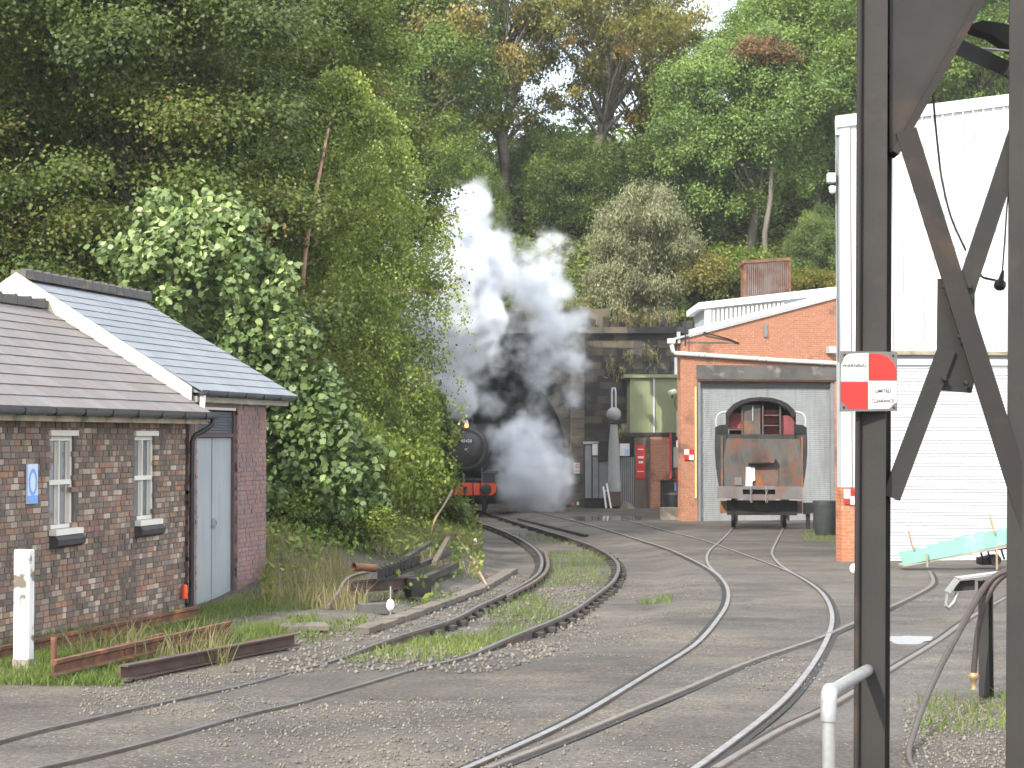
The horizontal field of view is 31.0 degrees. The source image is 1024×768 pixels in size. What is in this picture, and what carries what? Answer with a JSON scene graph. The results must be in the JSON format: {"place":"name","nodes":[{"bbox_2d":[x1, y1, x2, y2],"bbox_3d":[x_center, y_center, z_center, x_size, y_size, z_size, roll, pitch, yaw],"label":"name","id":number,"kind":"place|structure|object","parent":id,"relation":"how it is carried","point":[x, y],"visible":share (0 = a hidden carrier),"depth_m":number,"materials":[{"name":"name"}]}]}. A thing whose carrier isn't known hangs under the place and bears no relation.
{"place":"outdoors","nodes":[
{"label":"outdoors","id":0,"kind":"place"},
{"bbox_2d":[205,348,383,403],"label":"embankment","id":1,"kind":"structure","parent":0,"point":[320,363],"depth_m":89.44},
{"bbox_2d":[0,0,253,331],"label":"hawthorn tree","id":2,"kind":"object","parent":1,"relation":"on","point":[35,73],"visible":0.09,"depth_m":47.52,"materials":[{"name":"green plant"}]},
{"bbox_2d":[0,0,382,365],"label":"hawthorn tree","id":3,"kind":"object","parent":1,"relation":"on","point":[265,27],"visible":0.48,"depth_m":43.84,"materials":[{"name":"green plant"}]},
{"bbox_2d":[0,399,1006,767],"bbox_3d":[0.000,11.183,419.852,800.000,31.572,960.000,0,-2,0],"label":"ground","id":4,"kind":"structure","parent":0,"point":[770,609],"depth_m":18.67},
{"bbox_2d":[12,549,34,668],"bbox_3d":[-5.114,2.386,19.308,0.189,1.300,0.124,0,-2,16],"label":"white post","id":5,"kind":"object","parent":4,"relation":"on","point":[23,630],"visible":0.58,"depth_m":19.25,"materials":[{"name":"paint"}]},
{"bbox_2d":[0,606,200,660],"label":"rusty rail","id":6,"kind":"object","parent":4,"relation":"on","point":[173,615],"visible":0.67,"depth_m":22.39,"materials":[{"name":"metal"}]},
{"bbox_2d":[0,291,218,645],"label":"brick store","id":7,"kind":"structure","parent":4,"relation":"on","point":[93,429],"depth_m":24.28,"materials":[{"name":"brick"}]},
{"bbox_2d":[26,464,37,503],"bbox_3d":[-5.795,1.206,22.261,0.028,0.480,0.260,0,-2,12],"label":"blue sign","id":8,"kind":"object","parent":7,"relation":"attached to","point":[31,483],"visible":1,"depth_m":22.23,"materials":[{"name":"metal"}]},
{"bbox_2d":[48,430,85,548],"bbox_3d":[-5.616,1.313,23.125,0.227,1.465,0.810,0,-2,12],"label":"window","id":9,"kind":"structure","parent":7,"relation":"in","point":[60,472],"depth_m":23.13,"materials":[{"name":"paint"}]},
{"bbox_2d":[134,431,165,537],"bbox_3d":[-5.073,1.384,25.615,0.227,1.465,0.810,0,-2,12],"label":"window","id":10,"kind":"structure","parent":7,"relation":"in","point":[148,527],"depth_m":25.62,"materials":[{"name":"paint"}]},
{"bbox_2d":[47,621,233,675],"bbox_3d":[-3.963,2.872,20.230,0.130,0.208,4.512,0,-2,13],"label":"rusty rail","id":11,"kind":"object","parent":4,"relation":"on","point":[77,662],"visible":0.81,"depth_m":19.44,"materials":[{"name":"metal"}]},
{"bbox_2d":[0,269,298,607],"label":"brick garage","id":12,"kind":"structure","parent":4,"relation":"on","point":[130,324],"depth_m":28.86,"materials":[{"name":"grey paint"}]},
{"bbox_2d":[196,438,210,603],"bbox_3d":[-4.714,2.091,27.866,0.040,2.550,0.780,0,-2,12],"label":"door","id":13,"kind":"structure","parent":12,"relation":"in","point":[203,547],"depth_m":27.96,"materials":[{"name":"grey paint"}]},
{"bbox_2d":[211,438,230,599],"bbox_3d":[-4.503,2.113,28.642,0.121,2.550,0.835,0,-2,12],"label":"door","id":14,"kind":"structure","parent":12,"relation":"in","point":[220,447],"depth_m":28.64,"materials":[{"name":"grey paint"}]},
{"bbox_2d":[119,633,300,680],"bbox_3d":[-3.195,2.942,20.059,0.100,0.246,4.075,-1,-2,18],"label":"steel channel","id":15,"kind":"object","parent":4,"relation":"on","point":[153,666],"visible":0.94,"depth_m":19.63,"materials":[{"name":"metal"}]},
{"bbox_2d":[83,175,395,550],"bbox_3d":[-5.236,-0.056,35.607,6.006,8.098,2.773,0,-2,0],"label":"sycamore tree","id":16,"kind":"object","parent":4,"relation":"on","point":[316,420],"visible":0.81,"depth_m":35.30,"materials":[{"name":"green plant"}]},
{"bbox_2d":[27,0,477,403],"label":"hawthorn tree","id":17,"kind":"object","parent":4,"relation":"on","point":[365,54],"visible":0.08,"depth_m":58.82,"materials":[{"name":"green plant"}]},
{"bbox_2d":[57,506,485,668],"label":"dry grass","id":18,"kind":"structure","parent":4,"relation":"on","point":[344,595],"depth_m":28.89,"materials":[{"name":"plant"}]},
{"bbox_2d":[279,622,328,630],"bbox_3d":[-2.730,3.171,24.092,0.620,0.060,0.500,0,-2,-11],"label":"concrete slab","id":19,"kind":"object","parent":4,"relation":"on","point":[318,625],"depth_m":23.90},
{"bbox_2d":[266,478,354,531],"bbox_3d":[-3.880,2.414,35.800,2.214,1.620,2.319,1,-2,-36],"label":"bramble bush","id":20,"kind":"object","parent":4,"relation":"on","point":[302,509],"visible":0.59,"depth_m":35.04,"materials":[{"name":"green plant"}]},
{"bbox_2d":[0,508,625,767],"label":"railway track","id":21,"kind":"structure","parent":4,"relation":"on","point":[611,587],"depth_m":23.93,"materials":[{"name":"metal"}]},
{"bbox_2d":[326,571,369,608],"bbox_3d":[-2.545,3.113,28.057,0.189,0.400,2.321,0,-2,10],"label":"bent bar","id":22,"kind":"object","parent":4,"relation":"on","point":[343,583],"visible":0.88,"depth_m":28.14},
{"bbox_2d":[226,62,477,530],"bbox_3d":[-4.518,-1.980,48.402,7.262,13.022,4.919,0,-2,0],"label":"birch tree","id":23,"kind":"object","parent":4,"relation":"on","point":[344,83],"visible":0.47,"depth_m":47.97,"materials":[{"name":"green plant"}]},
{"bbox_2d":[311,494,409,546],"bbox_3d":[-3.022,2.736,35.848,2.108,1.231,1.993,0,-2,8],"label":"bramble bush","id":24,"kind":"object","parent":4,"relation":"on","point":[382,517],"visible":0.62,"depth_m":35.30,"materials":[{"name":"green plant"}]},
{"bbox_2d":[259,508,483,604],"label":"weeds","id":25,"kind":"object","parent":4,"relation":"on","point":[407,535],"visible":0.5,"depth_m":34.88,"materials":[{"name":"green plant"}]},
{"bbox_2d":[357,602,387,613],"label":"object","id":26,"kind":"object","parent":4,"relation":"on","point":[378,608],"visible":0.86,"depth_m":26.79,"materials":[{"name":"concrete"}]},
{"bbox_2d":[348,575,415,593],"bbox_3d":[-2.027,3.143,28.944,0.130,0.254,1.938,-1,-2,27],"label":"scrap rail","id":27,"kind":"object","parent":4,"relation":"on","point":[397,583],"visible":0.74,"depth_m":28.75,"materials":[{"name":"metal"}]},
{"bbox_2d":[351,563,377,571],"bbox_3d":[-2.291,2.855,28.670,0.124,0.162,0.467,-1,-2,42],"label":"steel pipe","id":28,"kind":"object","parent":27,"relation":"on","point":[364,567],"visible":1,"depth_m":28.60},
{"bbox_2d":[376,555,421,580],"bbox_3d":[-1.818,2.977,29.877,0.160,0.210,2.971,0,-2,9],"label":"toothed rack","id":29,"kind":"object","parent":27,"relation":"on","point":[387,572],"visible":0.98,"depth_m":29.55,"materials":[{"name":"metal"}]},
{"bbox_2d":[351,391,419,506],"bbox_3d":[-3.689,1.930,41.417,3.100,3.564,2.951,0,-2,-16],"label":"bramble bush","id":30,"kind":"object","parent":4,"relation":"on","point":[394,469],"visible":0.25,"depth_m":41.29,"materials":[{"name":"green plant"}]},
{"bbox_2d":[404,577,430,596],"bbox_3d":[-1.509,3.252,29.533,0.340,0.300,0.260,1,-2,-34],"label":"iron block","id":31,"kind":"object","parent":4,"relation":"on","point":[416,589],"depth_m":29.42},
{"bbox_2d":[377,419,460,525],"bbox_3d":[-2.972,2.352,43.760,3.100,3.078,3.162,-1,-2,35],"label":"bramble bush","id":32,"kind":"object","parent":4,"relation":"on","point":[423,483],"visible":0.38,"depth_m":43.53,"materials":[{"name":"green plant"}]},
{"bbox_2d":[371,384,484,531],"bbox_3d":[-2.623,2.491,53.158,3.751,5.138,2.171,0,-2,0],"label":"sapling","id":33,"kind":"object","parent":4,"relation":"on","point":[455,509],"visible":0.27,"depth_m":52.69,"materials":[{"name":"green plant"}]},
{"bbox_2d":[352,568,517,633],"bbox_3d":[-0.886,3.566,31.303,0.474,0.283,14.021,0,-2,8],"label":"cable trough","id":34,"kind":"object","parent":4,"relation":"on","point":[386,622],"visible":0.98,"depth_m":28.25,"materials":[{"name":"concrete"}]},
{"bbox_2d":[413,549,456,570],"bbox_3d":[-1.451,3.247,34.116,0.110,0.152,5.759,0,-2,6],"label":"timber","id":35,"kind":"object","parent":4,"relation":"on","point":[426,562],"visible":0.57,"depth_m":34.30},
{"bbox_2d":[404,541,431,558],"bbox_3d":[-1.723,3.072,34.094,0.090,0.128,3.601,0,-2,4],"label":"timber","id":36,"kind":"object","parent":35,"relation":"on","point":[421,548],"visible":0.86,"depth_m":33.97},
{"bbox_2d":[432,536,450,564],"bbox_3d":[-1.347,3.182,35.422,0.090,0.245,5.159,0,-2,1],"label":"timber","id":37,"kind":"object","parent":35,"relation":"on","point":[440,551],"visible":1,"depth_m":34.86,"materials":[{"name":"brown wood"}]},
{"bbox_2d":[419,562,458,580],"bbox_3d":[-1.347,3.371,32.749,0.140,0.132,4.987,0,-2,6],"label":"timber","id":38,"kind":"object","parent":4,"relation":"on","point":[441,571],"visible":0.64,"depth_m":33.16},
{"bbox_2d":[445,418,498,512],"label":"steam locomotive","id":39,"kind":"object","parent":4,"relation":"on","point":[477,446],"visible":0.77,"depth_m":77.81,"materials":[{"name":"metal"}]},
{"bbox_2d":[448,432,482,466],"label":"smokebox door","id":40,"kind":"structure","parent":39,"relation":"in","point":[470,454],"depth_m":77.75,"materials":[{"name":"metal"}]},
{"bbox_2d":[362,308,598,506],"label":"tunnel portal","id":41,"kind":"object","parent":4,"relation":"on","point":[524,388],"visible":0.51,"depth_m":91.12,"materials":[{"name":"stone"}]},
{"bbox_2d":[0,526,1005,735],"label":"grass","id":42,"kind":"structure","parent":4,"relation":"on","point":[107,675],"depth_m":23.21,"materials":[{"name":"plant"}]},
{"bbox_2d":[34,80,1008,403],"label":"undergrowth","id":43,"kind":"object","parent":4,"relation":"on","point":[516,302],"visible":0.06,"depth_m":98.93,"materials":[{"name":"green plant"}]},
{"bbox_2d":[79,571,1005,767],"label":"ballast","id":44,"kind":"structure","parent":4,"relation":"on","point":[541,655],"depth_m":16.98,"materials":[{"name":"gravel"}]},
{"bbox_2d":[518,518,587,536],"bbox_3d":[1.280,5.051,64.856,0.140,0.424,17.207,0,-2,-7],"label":"timber baulk","id":45,"kind":"object","parent":4,"relation":"on","point":[558,528],"visible":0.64,"depth_m":62.55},
{"bbox_2d":[583,442,608,507],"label":"steel cabinet","id":46,"kind":"object","parent":4,"relation":"on","point":[595,475],"visible":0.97,"depth_m":87.81,"materials":[{"name":"metal"}]},
{"bbox_2d":[598,442,608,460],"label":"notice board","id":47,"kind":"object","parent":46,"relation":"attached to","point":[603,447],"visible":1,"depth_m":87.74,"materials":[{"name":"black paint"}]},
{"bbox_2d":[570,516,641,520],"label":"puddle","id":48,"kind":"object","parent":4,"relation":"on","point":[589,518],"visible":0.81,"depth_m":71.21,"materials":[{"name":"liquid"}]},
{"bbox_2d":[606,387,620,506],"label":"water crane","id":49,"kind":"object","parent":4,"relation":"on","point":[613,414],"visible":0.99,"depth_m":87.11,"materials":[{"name":"grey paint"}]},
{"bbox_2d":[620,457,633,504],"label":"railing","id":50,"kind":"object","parent":4,"relation":"on","point":[627,463],"visible":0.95,"depth_m":87.85,"materials":[{"name":"metal"}]},
{"bbox_2d":[578,309,694,505],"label":"wing wall","id":51,"kind":"structure","parent":4,"relation":"on","point":[604,343],"depth_m":90.65,"materials":[{"name":"stone"}]},
{"bbox_2d":[588,304,679,438],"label":"weeds","id":52,"kind":"object","parent":51,"relation":"on","point":[642,319],"visible":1,"depth_m":90.50,"materials":[{"name":"green plant"}]},
{"bbox_2d":[456,510,839,767],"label":"railway track","id":53,"kind":"structure","parent":4,"relation":"on","point":[784,703],"depth_m":17.95,"materials":[{"name":"metal"}]},
{"bbox_2d":[634,437,677,507],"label":"brick hut","id":54,"kind":"object","parent":4,"relation":"on","point":[653,487],"visible":0.77,"depth_m":87.92,"materials":[{"name":"red brick"}]},
{"bbox_2d":[636,445,644,477],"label":"red sign","id":55,"kind":"object","parent":54,"relation":"attached to","point":[640,461],"visible":1,"depth_m":87.86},
{"bbox_2d":[621,374,677,436],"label":"green container","id":56,"kind":"object","parent":54,"relation":"on","point":[652,404],"visible":0.97,"depth_m":88.00,"materials":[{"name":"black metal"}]},
{"bbox_2d":[660,507,677,519],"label":"stone block","id":57,"kind":"object","parent":4,"relation":"on","point":[668,513],"depth_m":70.09,"materials":[{"name":"concrete"}]},
{"bbox_2d":[666,493,677,506],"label":"grey bin","id":58,"kind":"object","parent":57,"relation":"on","point":[672,499],"visible":0.5,"depth_m":71.64,"materials":[{"name":"plastic"}]},
{"bbox_2d":[482,571,1005,767],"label":"railway track","id":59,"kind":"structure","parent":4,"relation":"on","point":[731,757],"depth_m":16.31,"materials":[{"name":"metal"}]},
{"bbox_2d":[705,527,795,577],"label":"railway track","id":60,"kind":"structure","parent":4,"relation":"on","point":[775,560],"depth_m":43.73,"materials":[{"name":"metal"}]},
{"bbox_2d":[715,397,806,527],"bbox_3d":[8.478,2.662,62.778,2.987,4.318,6.392,0,-2,8],"label":"scrap cab","id":61,"kind":"object","parent":60,"relation":"on","point":[761,455],"visible":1,"depth_m":60.01,"materials":[{"name":"red paint"}]},
{"bbox_2d":[667,291,836,520],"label":"brick shed","id":62,"kind":"structure","parent":4,"relation":"on","point":[785,353],"depth_m":69.70,"materials":[{"name":"orange brick"}]},
{"bbox_2d":[687,287,835,327],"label":"roof lantern","id":63,"kind":"object","parent":62,"relation":"on","point":[707,313],"visible":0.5,"depth_m":73.73,"materials":[{"name":"white paint"}]},
{"bbox_2d":[738,257,790,297],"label":"roof vent","id":64,"kind":"object","parent":63,"relation":"on","point":[759,277],"visible":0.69,"depth_m":76.09,"materials":[{"name":"metal"}]},
{"bbox_2d":[700,387,829,520],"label":"roller door","id":65,"kind":"structure","parent":62,"relation":"in","point":[813,402],"depth_m":70.02,"materials":[{"name":"metal"}]},
{"bbox_2d":[803,502,813,528],"bbox_3d":[9.495,4.210,58.834,0.347,0.842,0.500,0,-2,0],"label":"iron stand","id":66,"kind":"object","parent":4,"relation":"on","point":[807,508],"visible":0.71,"depth_m":58.67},
{"bbox_2d":[813,500,835,534],"bbox_3d":[9.452,4.026,55.688,0.739,1.016,0.739,0,-2,0],"label":"black barrel","id":67,"kind":"object","parent":4,"relation":"on","point":[824,511],"visible":0.89,"depth_m":55.40,"materials":[{"name":"plastic"}]},
{"bbox_2d":[890,636,932,643],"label":"puddle","id":68,"kind":"object","parent":4,"relation":"on","point":[907,639],"visible":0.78,"depth_m":22.53,"materials":[{"name":"liquid"}]},
{"bbox_2d":[835,94,1008,560],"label":"white shed","id":69,"kind":"structure","parent":4,"relation":"on","point":[955,487],"depth_m":41.18,"materials":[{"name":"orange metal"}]},
{"bbox_2d":[844,489,854,504],"bbox_3d":[7.454,2.493,40.734,0.244,0.344,0.030,0,-2,-8],"label":"checker sign","id":70,"kind":"object","parent":69,"relation":"attached to","point":[849,496],"visible":1,"depth_m":40.72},
{"bbox_2d":[853,0,1023,767],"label":"steel gantry","id":71,"kind":"object","parent":4,"relation":"on","point":[908,51],"visible":0.97,"depth_m":8.53,"materials":[{"name":"metal"}]},
{"bbox_2d":[820,664,872,767],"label":"handrail","id":72,"kind":"object","parent":71,"relation":"attached to","point":[831,692],"visible":1,"depth_m":7.35,"materials":[{"name":"metal"}]},
{"bbox_2d":[840,351,896,411],"bbox_3d":[1.633,-0.012,8.443,0.266,0.278,0.010,0,-2,0],"label":"warning sign","id":73,"kind":"object","parent":71,"relation":"attached to","point":[868,380],"visible":1,"depth_m":8.44,"materials":[{"name":"metal"}]},
{"bbox_2d":[932,93,1007,290],"bbox_3d":[2.176,-0.939,8.750,0.367,0.996,0.058,0,-2,0],"label":"cable","id":74,"kind":"object","parent":71,"relation":"hanging from","point":[999,283],"visible":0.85,"depth_m":8.74,"materials":[{"name":"black rubber"}]},
{"bbox_2d":[898,516,1006,568],"bbox_3d":[9.286,3.223,37.636,2.890,1.082,0.575,0,-2,0],"label":"turquoise trough","id":75,"kind":"object","parent":4,"relation":"on","point":[977,542],"visible":0.95,"depth_m":37.42,"materials":[{"name":"plastic"}]},
{"bbox_2d":[905,568,1006,767],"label":"rubber hose","id":76,"kind":"object","parent":4,"relation":"on","point":[986,585],"visible":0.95,"depth_m":15.74,"materials":[{"name":"rubber"}]},
{"bbox_2d":[944,571,996,698],"bbox_3d":[4.380,2.322,17.022,0.817,1.264,0.312,0,-2,0],"label":"hose post","id":77,"kind":"object","parent":4,"relation":"on","point":[986,663],"visible":0.86,"depth_m":17.05,"materials":[{"name":"metal"}]},
{"bbox_2d":[967,574,1006,689],"bbox_3d":[4.369,2.222,16.768,0.456,1.103,0.090,0,-2,0],"label":"rubber hose","id":78,"kind":"object","parent":77,"relation":"hanging from","point":[973,676],"visible":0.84,"depth_m":16.75,"materials":[{"name":"black rubber"}]},
{"bbox_2d":[976,548,1006,565],"bbox_3d":[9.917,3.499,37.976,0.647,0.463,0.580,0,-2,0],"label":"iron trolley","id":79,"kind":"object","parent":4,"relation":"on","point":[989,559],"visible":0.71,"depth_m":37.76,"materials":[{"name":"black metal"}]},
{"bbox_2d":[412,0,747,158],"label":"sky","id":80,"kind":"structure","parent":0,"point":[712,3],"materials":[{"name":"white"}]},
{"bbox_2d":[335,79,1006,333],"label":"hillside","id":81,"kind":"structure","parent":0,"point":[689,296],"depth_m":101.33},
{"bbox_2d":[263,0,472,123],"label":"ash tree","id":82,"kind":"object","parent":81,"relation":"on","point":[434,3],"visible":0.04,"depth_m":102.67,"materials":[{"name":"green plant"}]},
{"bbox_2d":[309,0,535,182],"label":"ash tree","id":83,"kind":"object","parent":81,"relation":"on","point":[448,45],"visible":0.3,"depth_m":100.70,"materials":[{"name":"green plant"}]},
{"bbox_2d":[369,129,521,271],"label":"ash tree","id":84,"kind":"object","parent":81,"relation":"on","point":[482,204],"visible":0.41,"depth_m":97.93,"materials":[{"name":"green plant"}]},
{"bbox_2d":[429,222,500,293],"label":"evergreen tree","id":85,"kind":"object","parent":81,"relation":"on","point":[469,254],"visible":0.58,"depth_m":96.22,"materials":[{"name":"plant"}]},
{"bbox_2d":[390,0,615,222],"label":"autumn tree","id":86,"kind":"object","parent":81,"relation":"on","point":[523,56],"visible":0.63,"depth_m":102.60,"materials":[{"name":"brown plant"}]},
{"bbox_2d":[472,230,550,279],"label":"shrub","id":87,"kind":"object","parent":81,"relation":"on","point":[512,253],"visible":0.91,"depth_m":96.59,"materials":[{"name":"green plant"}]},
{"bbox_2d":[22,0,1008,202],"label":"woodland","id":88,"kind":"object","parent":81,"relation":"on","point":[619,142],"depth_m":115.77,"materials":[{"name":"plant"}]},
{"bbox_2d":[495,110,581,221],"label":"evergreen tree","id":89,"kind":"object","parent":81,"relation":"on","point":[520,153],"visible":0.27,"depth_m":105.11,"materials":[{"name":"green plant"}]},
{"bbox_2d":[498,260,581,304],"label":"shrub","id":90,"kind":"object","parent":81,"relation":"on","point":[537,277],"visible":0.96,"depth_m":94.16,"materials":[{"name":"green plant"}]},
{"bbox_2d":[503,114,631,237],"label":"evergreen tree","id":91,"kind":"object","parent":81,"relation":"on","point":[591,169],"visible":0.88,"depth_m":101.98,"materials":[{"name":"green plant"}]},
{"bbox_2d":[539,292,605,326],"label":"shrub","id":92,"kind":"object","parent":81,"relation":"on","point":[567,304],"visible":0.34,"depth_m":92.98,"materials":[{"name":"green plant"}]},
{"bbox_2d":[509,0,729,216],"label":"autumn tree","id":93,"kind":"object","parent":81,"relation":"on","point":[636,22],"visible":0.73,"depth_m":105.17,"materials":[{"name":"yellow plant"}]},
{"bbox_2d":[592,191,676,264],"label":"evergreen tree","id":94,"kind":"object","parent":81,"relation":"on","point":[631,236],"visible":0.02,"depth_m":97.14,"materials":[{"name":"green plant"}]},
{"bbox_2d":[568,0,707,185],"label":"autumn tree","id":95,"kind":"object","parent":81,"relation":"on","point":[647,72],"visible":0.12,"depth_m":111.81,"materials":[{"name":"green plant"}]},
{"bbox_2d":[575,175,712,321],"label":"willow bush","id":96,"kind":"object","parent":81,"relation":"on","point":[627,289],"visible":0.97,"depth_m":92.88,"materials":[{"name":"green plant"}]},
{"bbox_2d":[612,251,695,285],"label":"shrub","id":97,"kind":"object","parent":81,"relation":"on","point":[658,270],"visible":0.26,"depth_m":95.53,"materials":[{"name":"green plant"}]},
{"bbox_2d":[612,83,758,258],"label":"evergreen tree","id":98,"kind":"object","parent":81,"relation":"on","point":[637,158],"visible":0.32,"depth_m":101.67,"materials":[{"name":"green plant"}]},
{"bbox_2d":[668,240,740,301],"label":"shrub","id":99,"kind":"object","parent":81,"relation":"on","point":[703,272],"visible":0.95,"depth_m":92.98,"materials":[{"name":"green plant"}]},
{"bbox_2d":[699,235,780,298],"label":"shrub","id":100,"kind":"object","parent":81,"relation":"on","point":[740,254],"visible":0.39,"depth_m":94.22,"materials":[{"name":"green plant"}]},
{"bbox_2d":[635,3,856,253],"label":"oak tree","id":101,"kind":"object","parent":81,"relation":"on","point":[700,70],"visible":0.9,"depth_m":98.95,"materials":[{"name":"green plant"}]},
{"bbox_2d":[709,30,807,257],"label":"copper tree","id":102,"kind":"object","parent":81,"relation":"on","point":[751,46],"visible":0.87,"depth_m":97.59,"materials":[{"name":"brown plant"}]},
{"bbox_2d":[714,0,850,33],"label":"oak tree","id":103,"kind":"object","parent":81,"relation":"on","point":[735,14],"visible":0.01,"depth_m":115.73,"materials":[{"name":"green plant"}]},
{"bbox_2d":[778,200,835,288],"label":"evergreen tree","id":104,"kind":"object","parent":81,"relation":"on","point":[819,228],"visible":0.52,"depth_m":96.41,"materials":[{"name":"green plant"}]},
{"bbox_2d":[687,0,935,215],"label":"oak tree","id":105,"kind":"object","parent":81,"relation":"on","point":[832,42],"visible":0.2,"depth_m":101.20,"materials":[{"name":"green plant"}]},
{"bbox_2d":[791,264,835,290],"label":"shrub","id":106,"kind":"object","parent":81,"relation":"on","point":[804,279],"visible":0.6,"depth_m":93.19,"materials":[{"name":"green plant"}]},
{"bbox_2d":[739,0,999,129],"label":"oak tree","id":107,"kind":"object","parent":81,"relation":"on","point":[988,71],"visible":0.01,"depth_m":106.36,"materials":[{"name":"green plant"}]},
{"bbox_2d":[838,0,1008,103],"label":"oak tree","id":108,"kind":"object","parent":81,"relation":"on","point":[949,86],"visible":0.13,"depth_m":100.10,"materials":[{"name":"green plant"}]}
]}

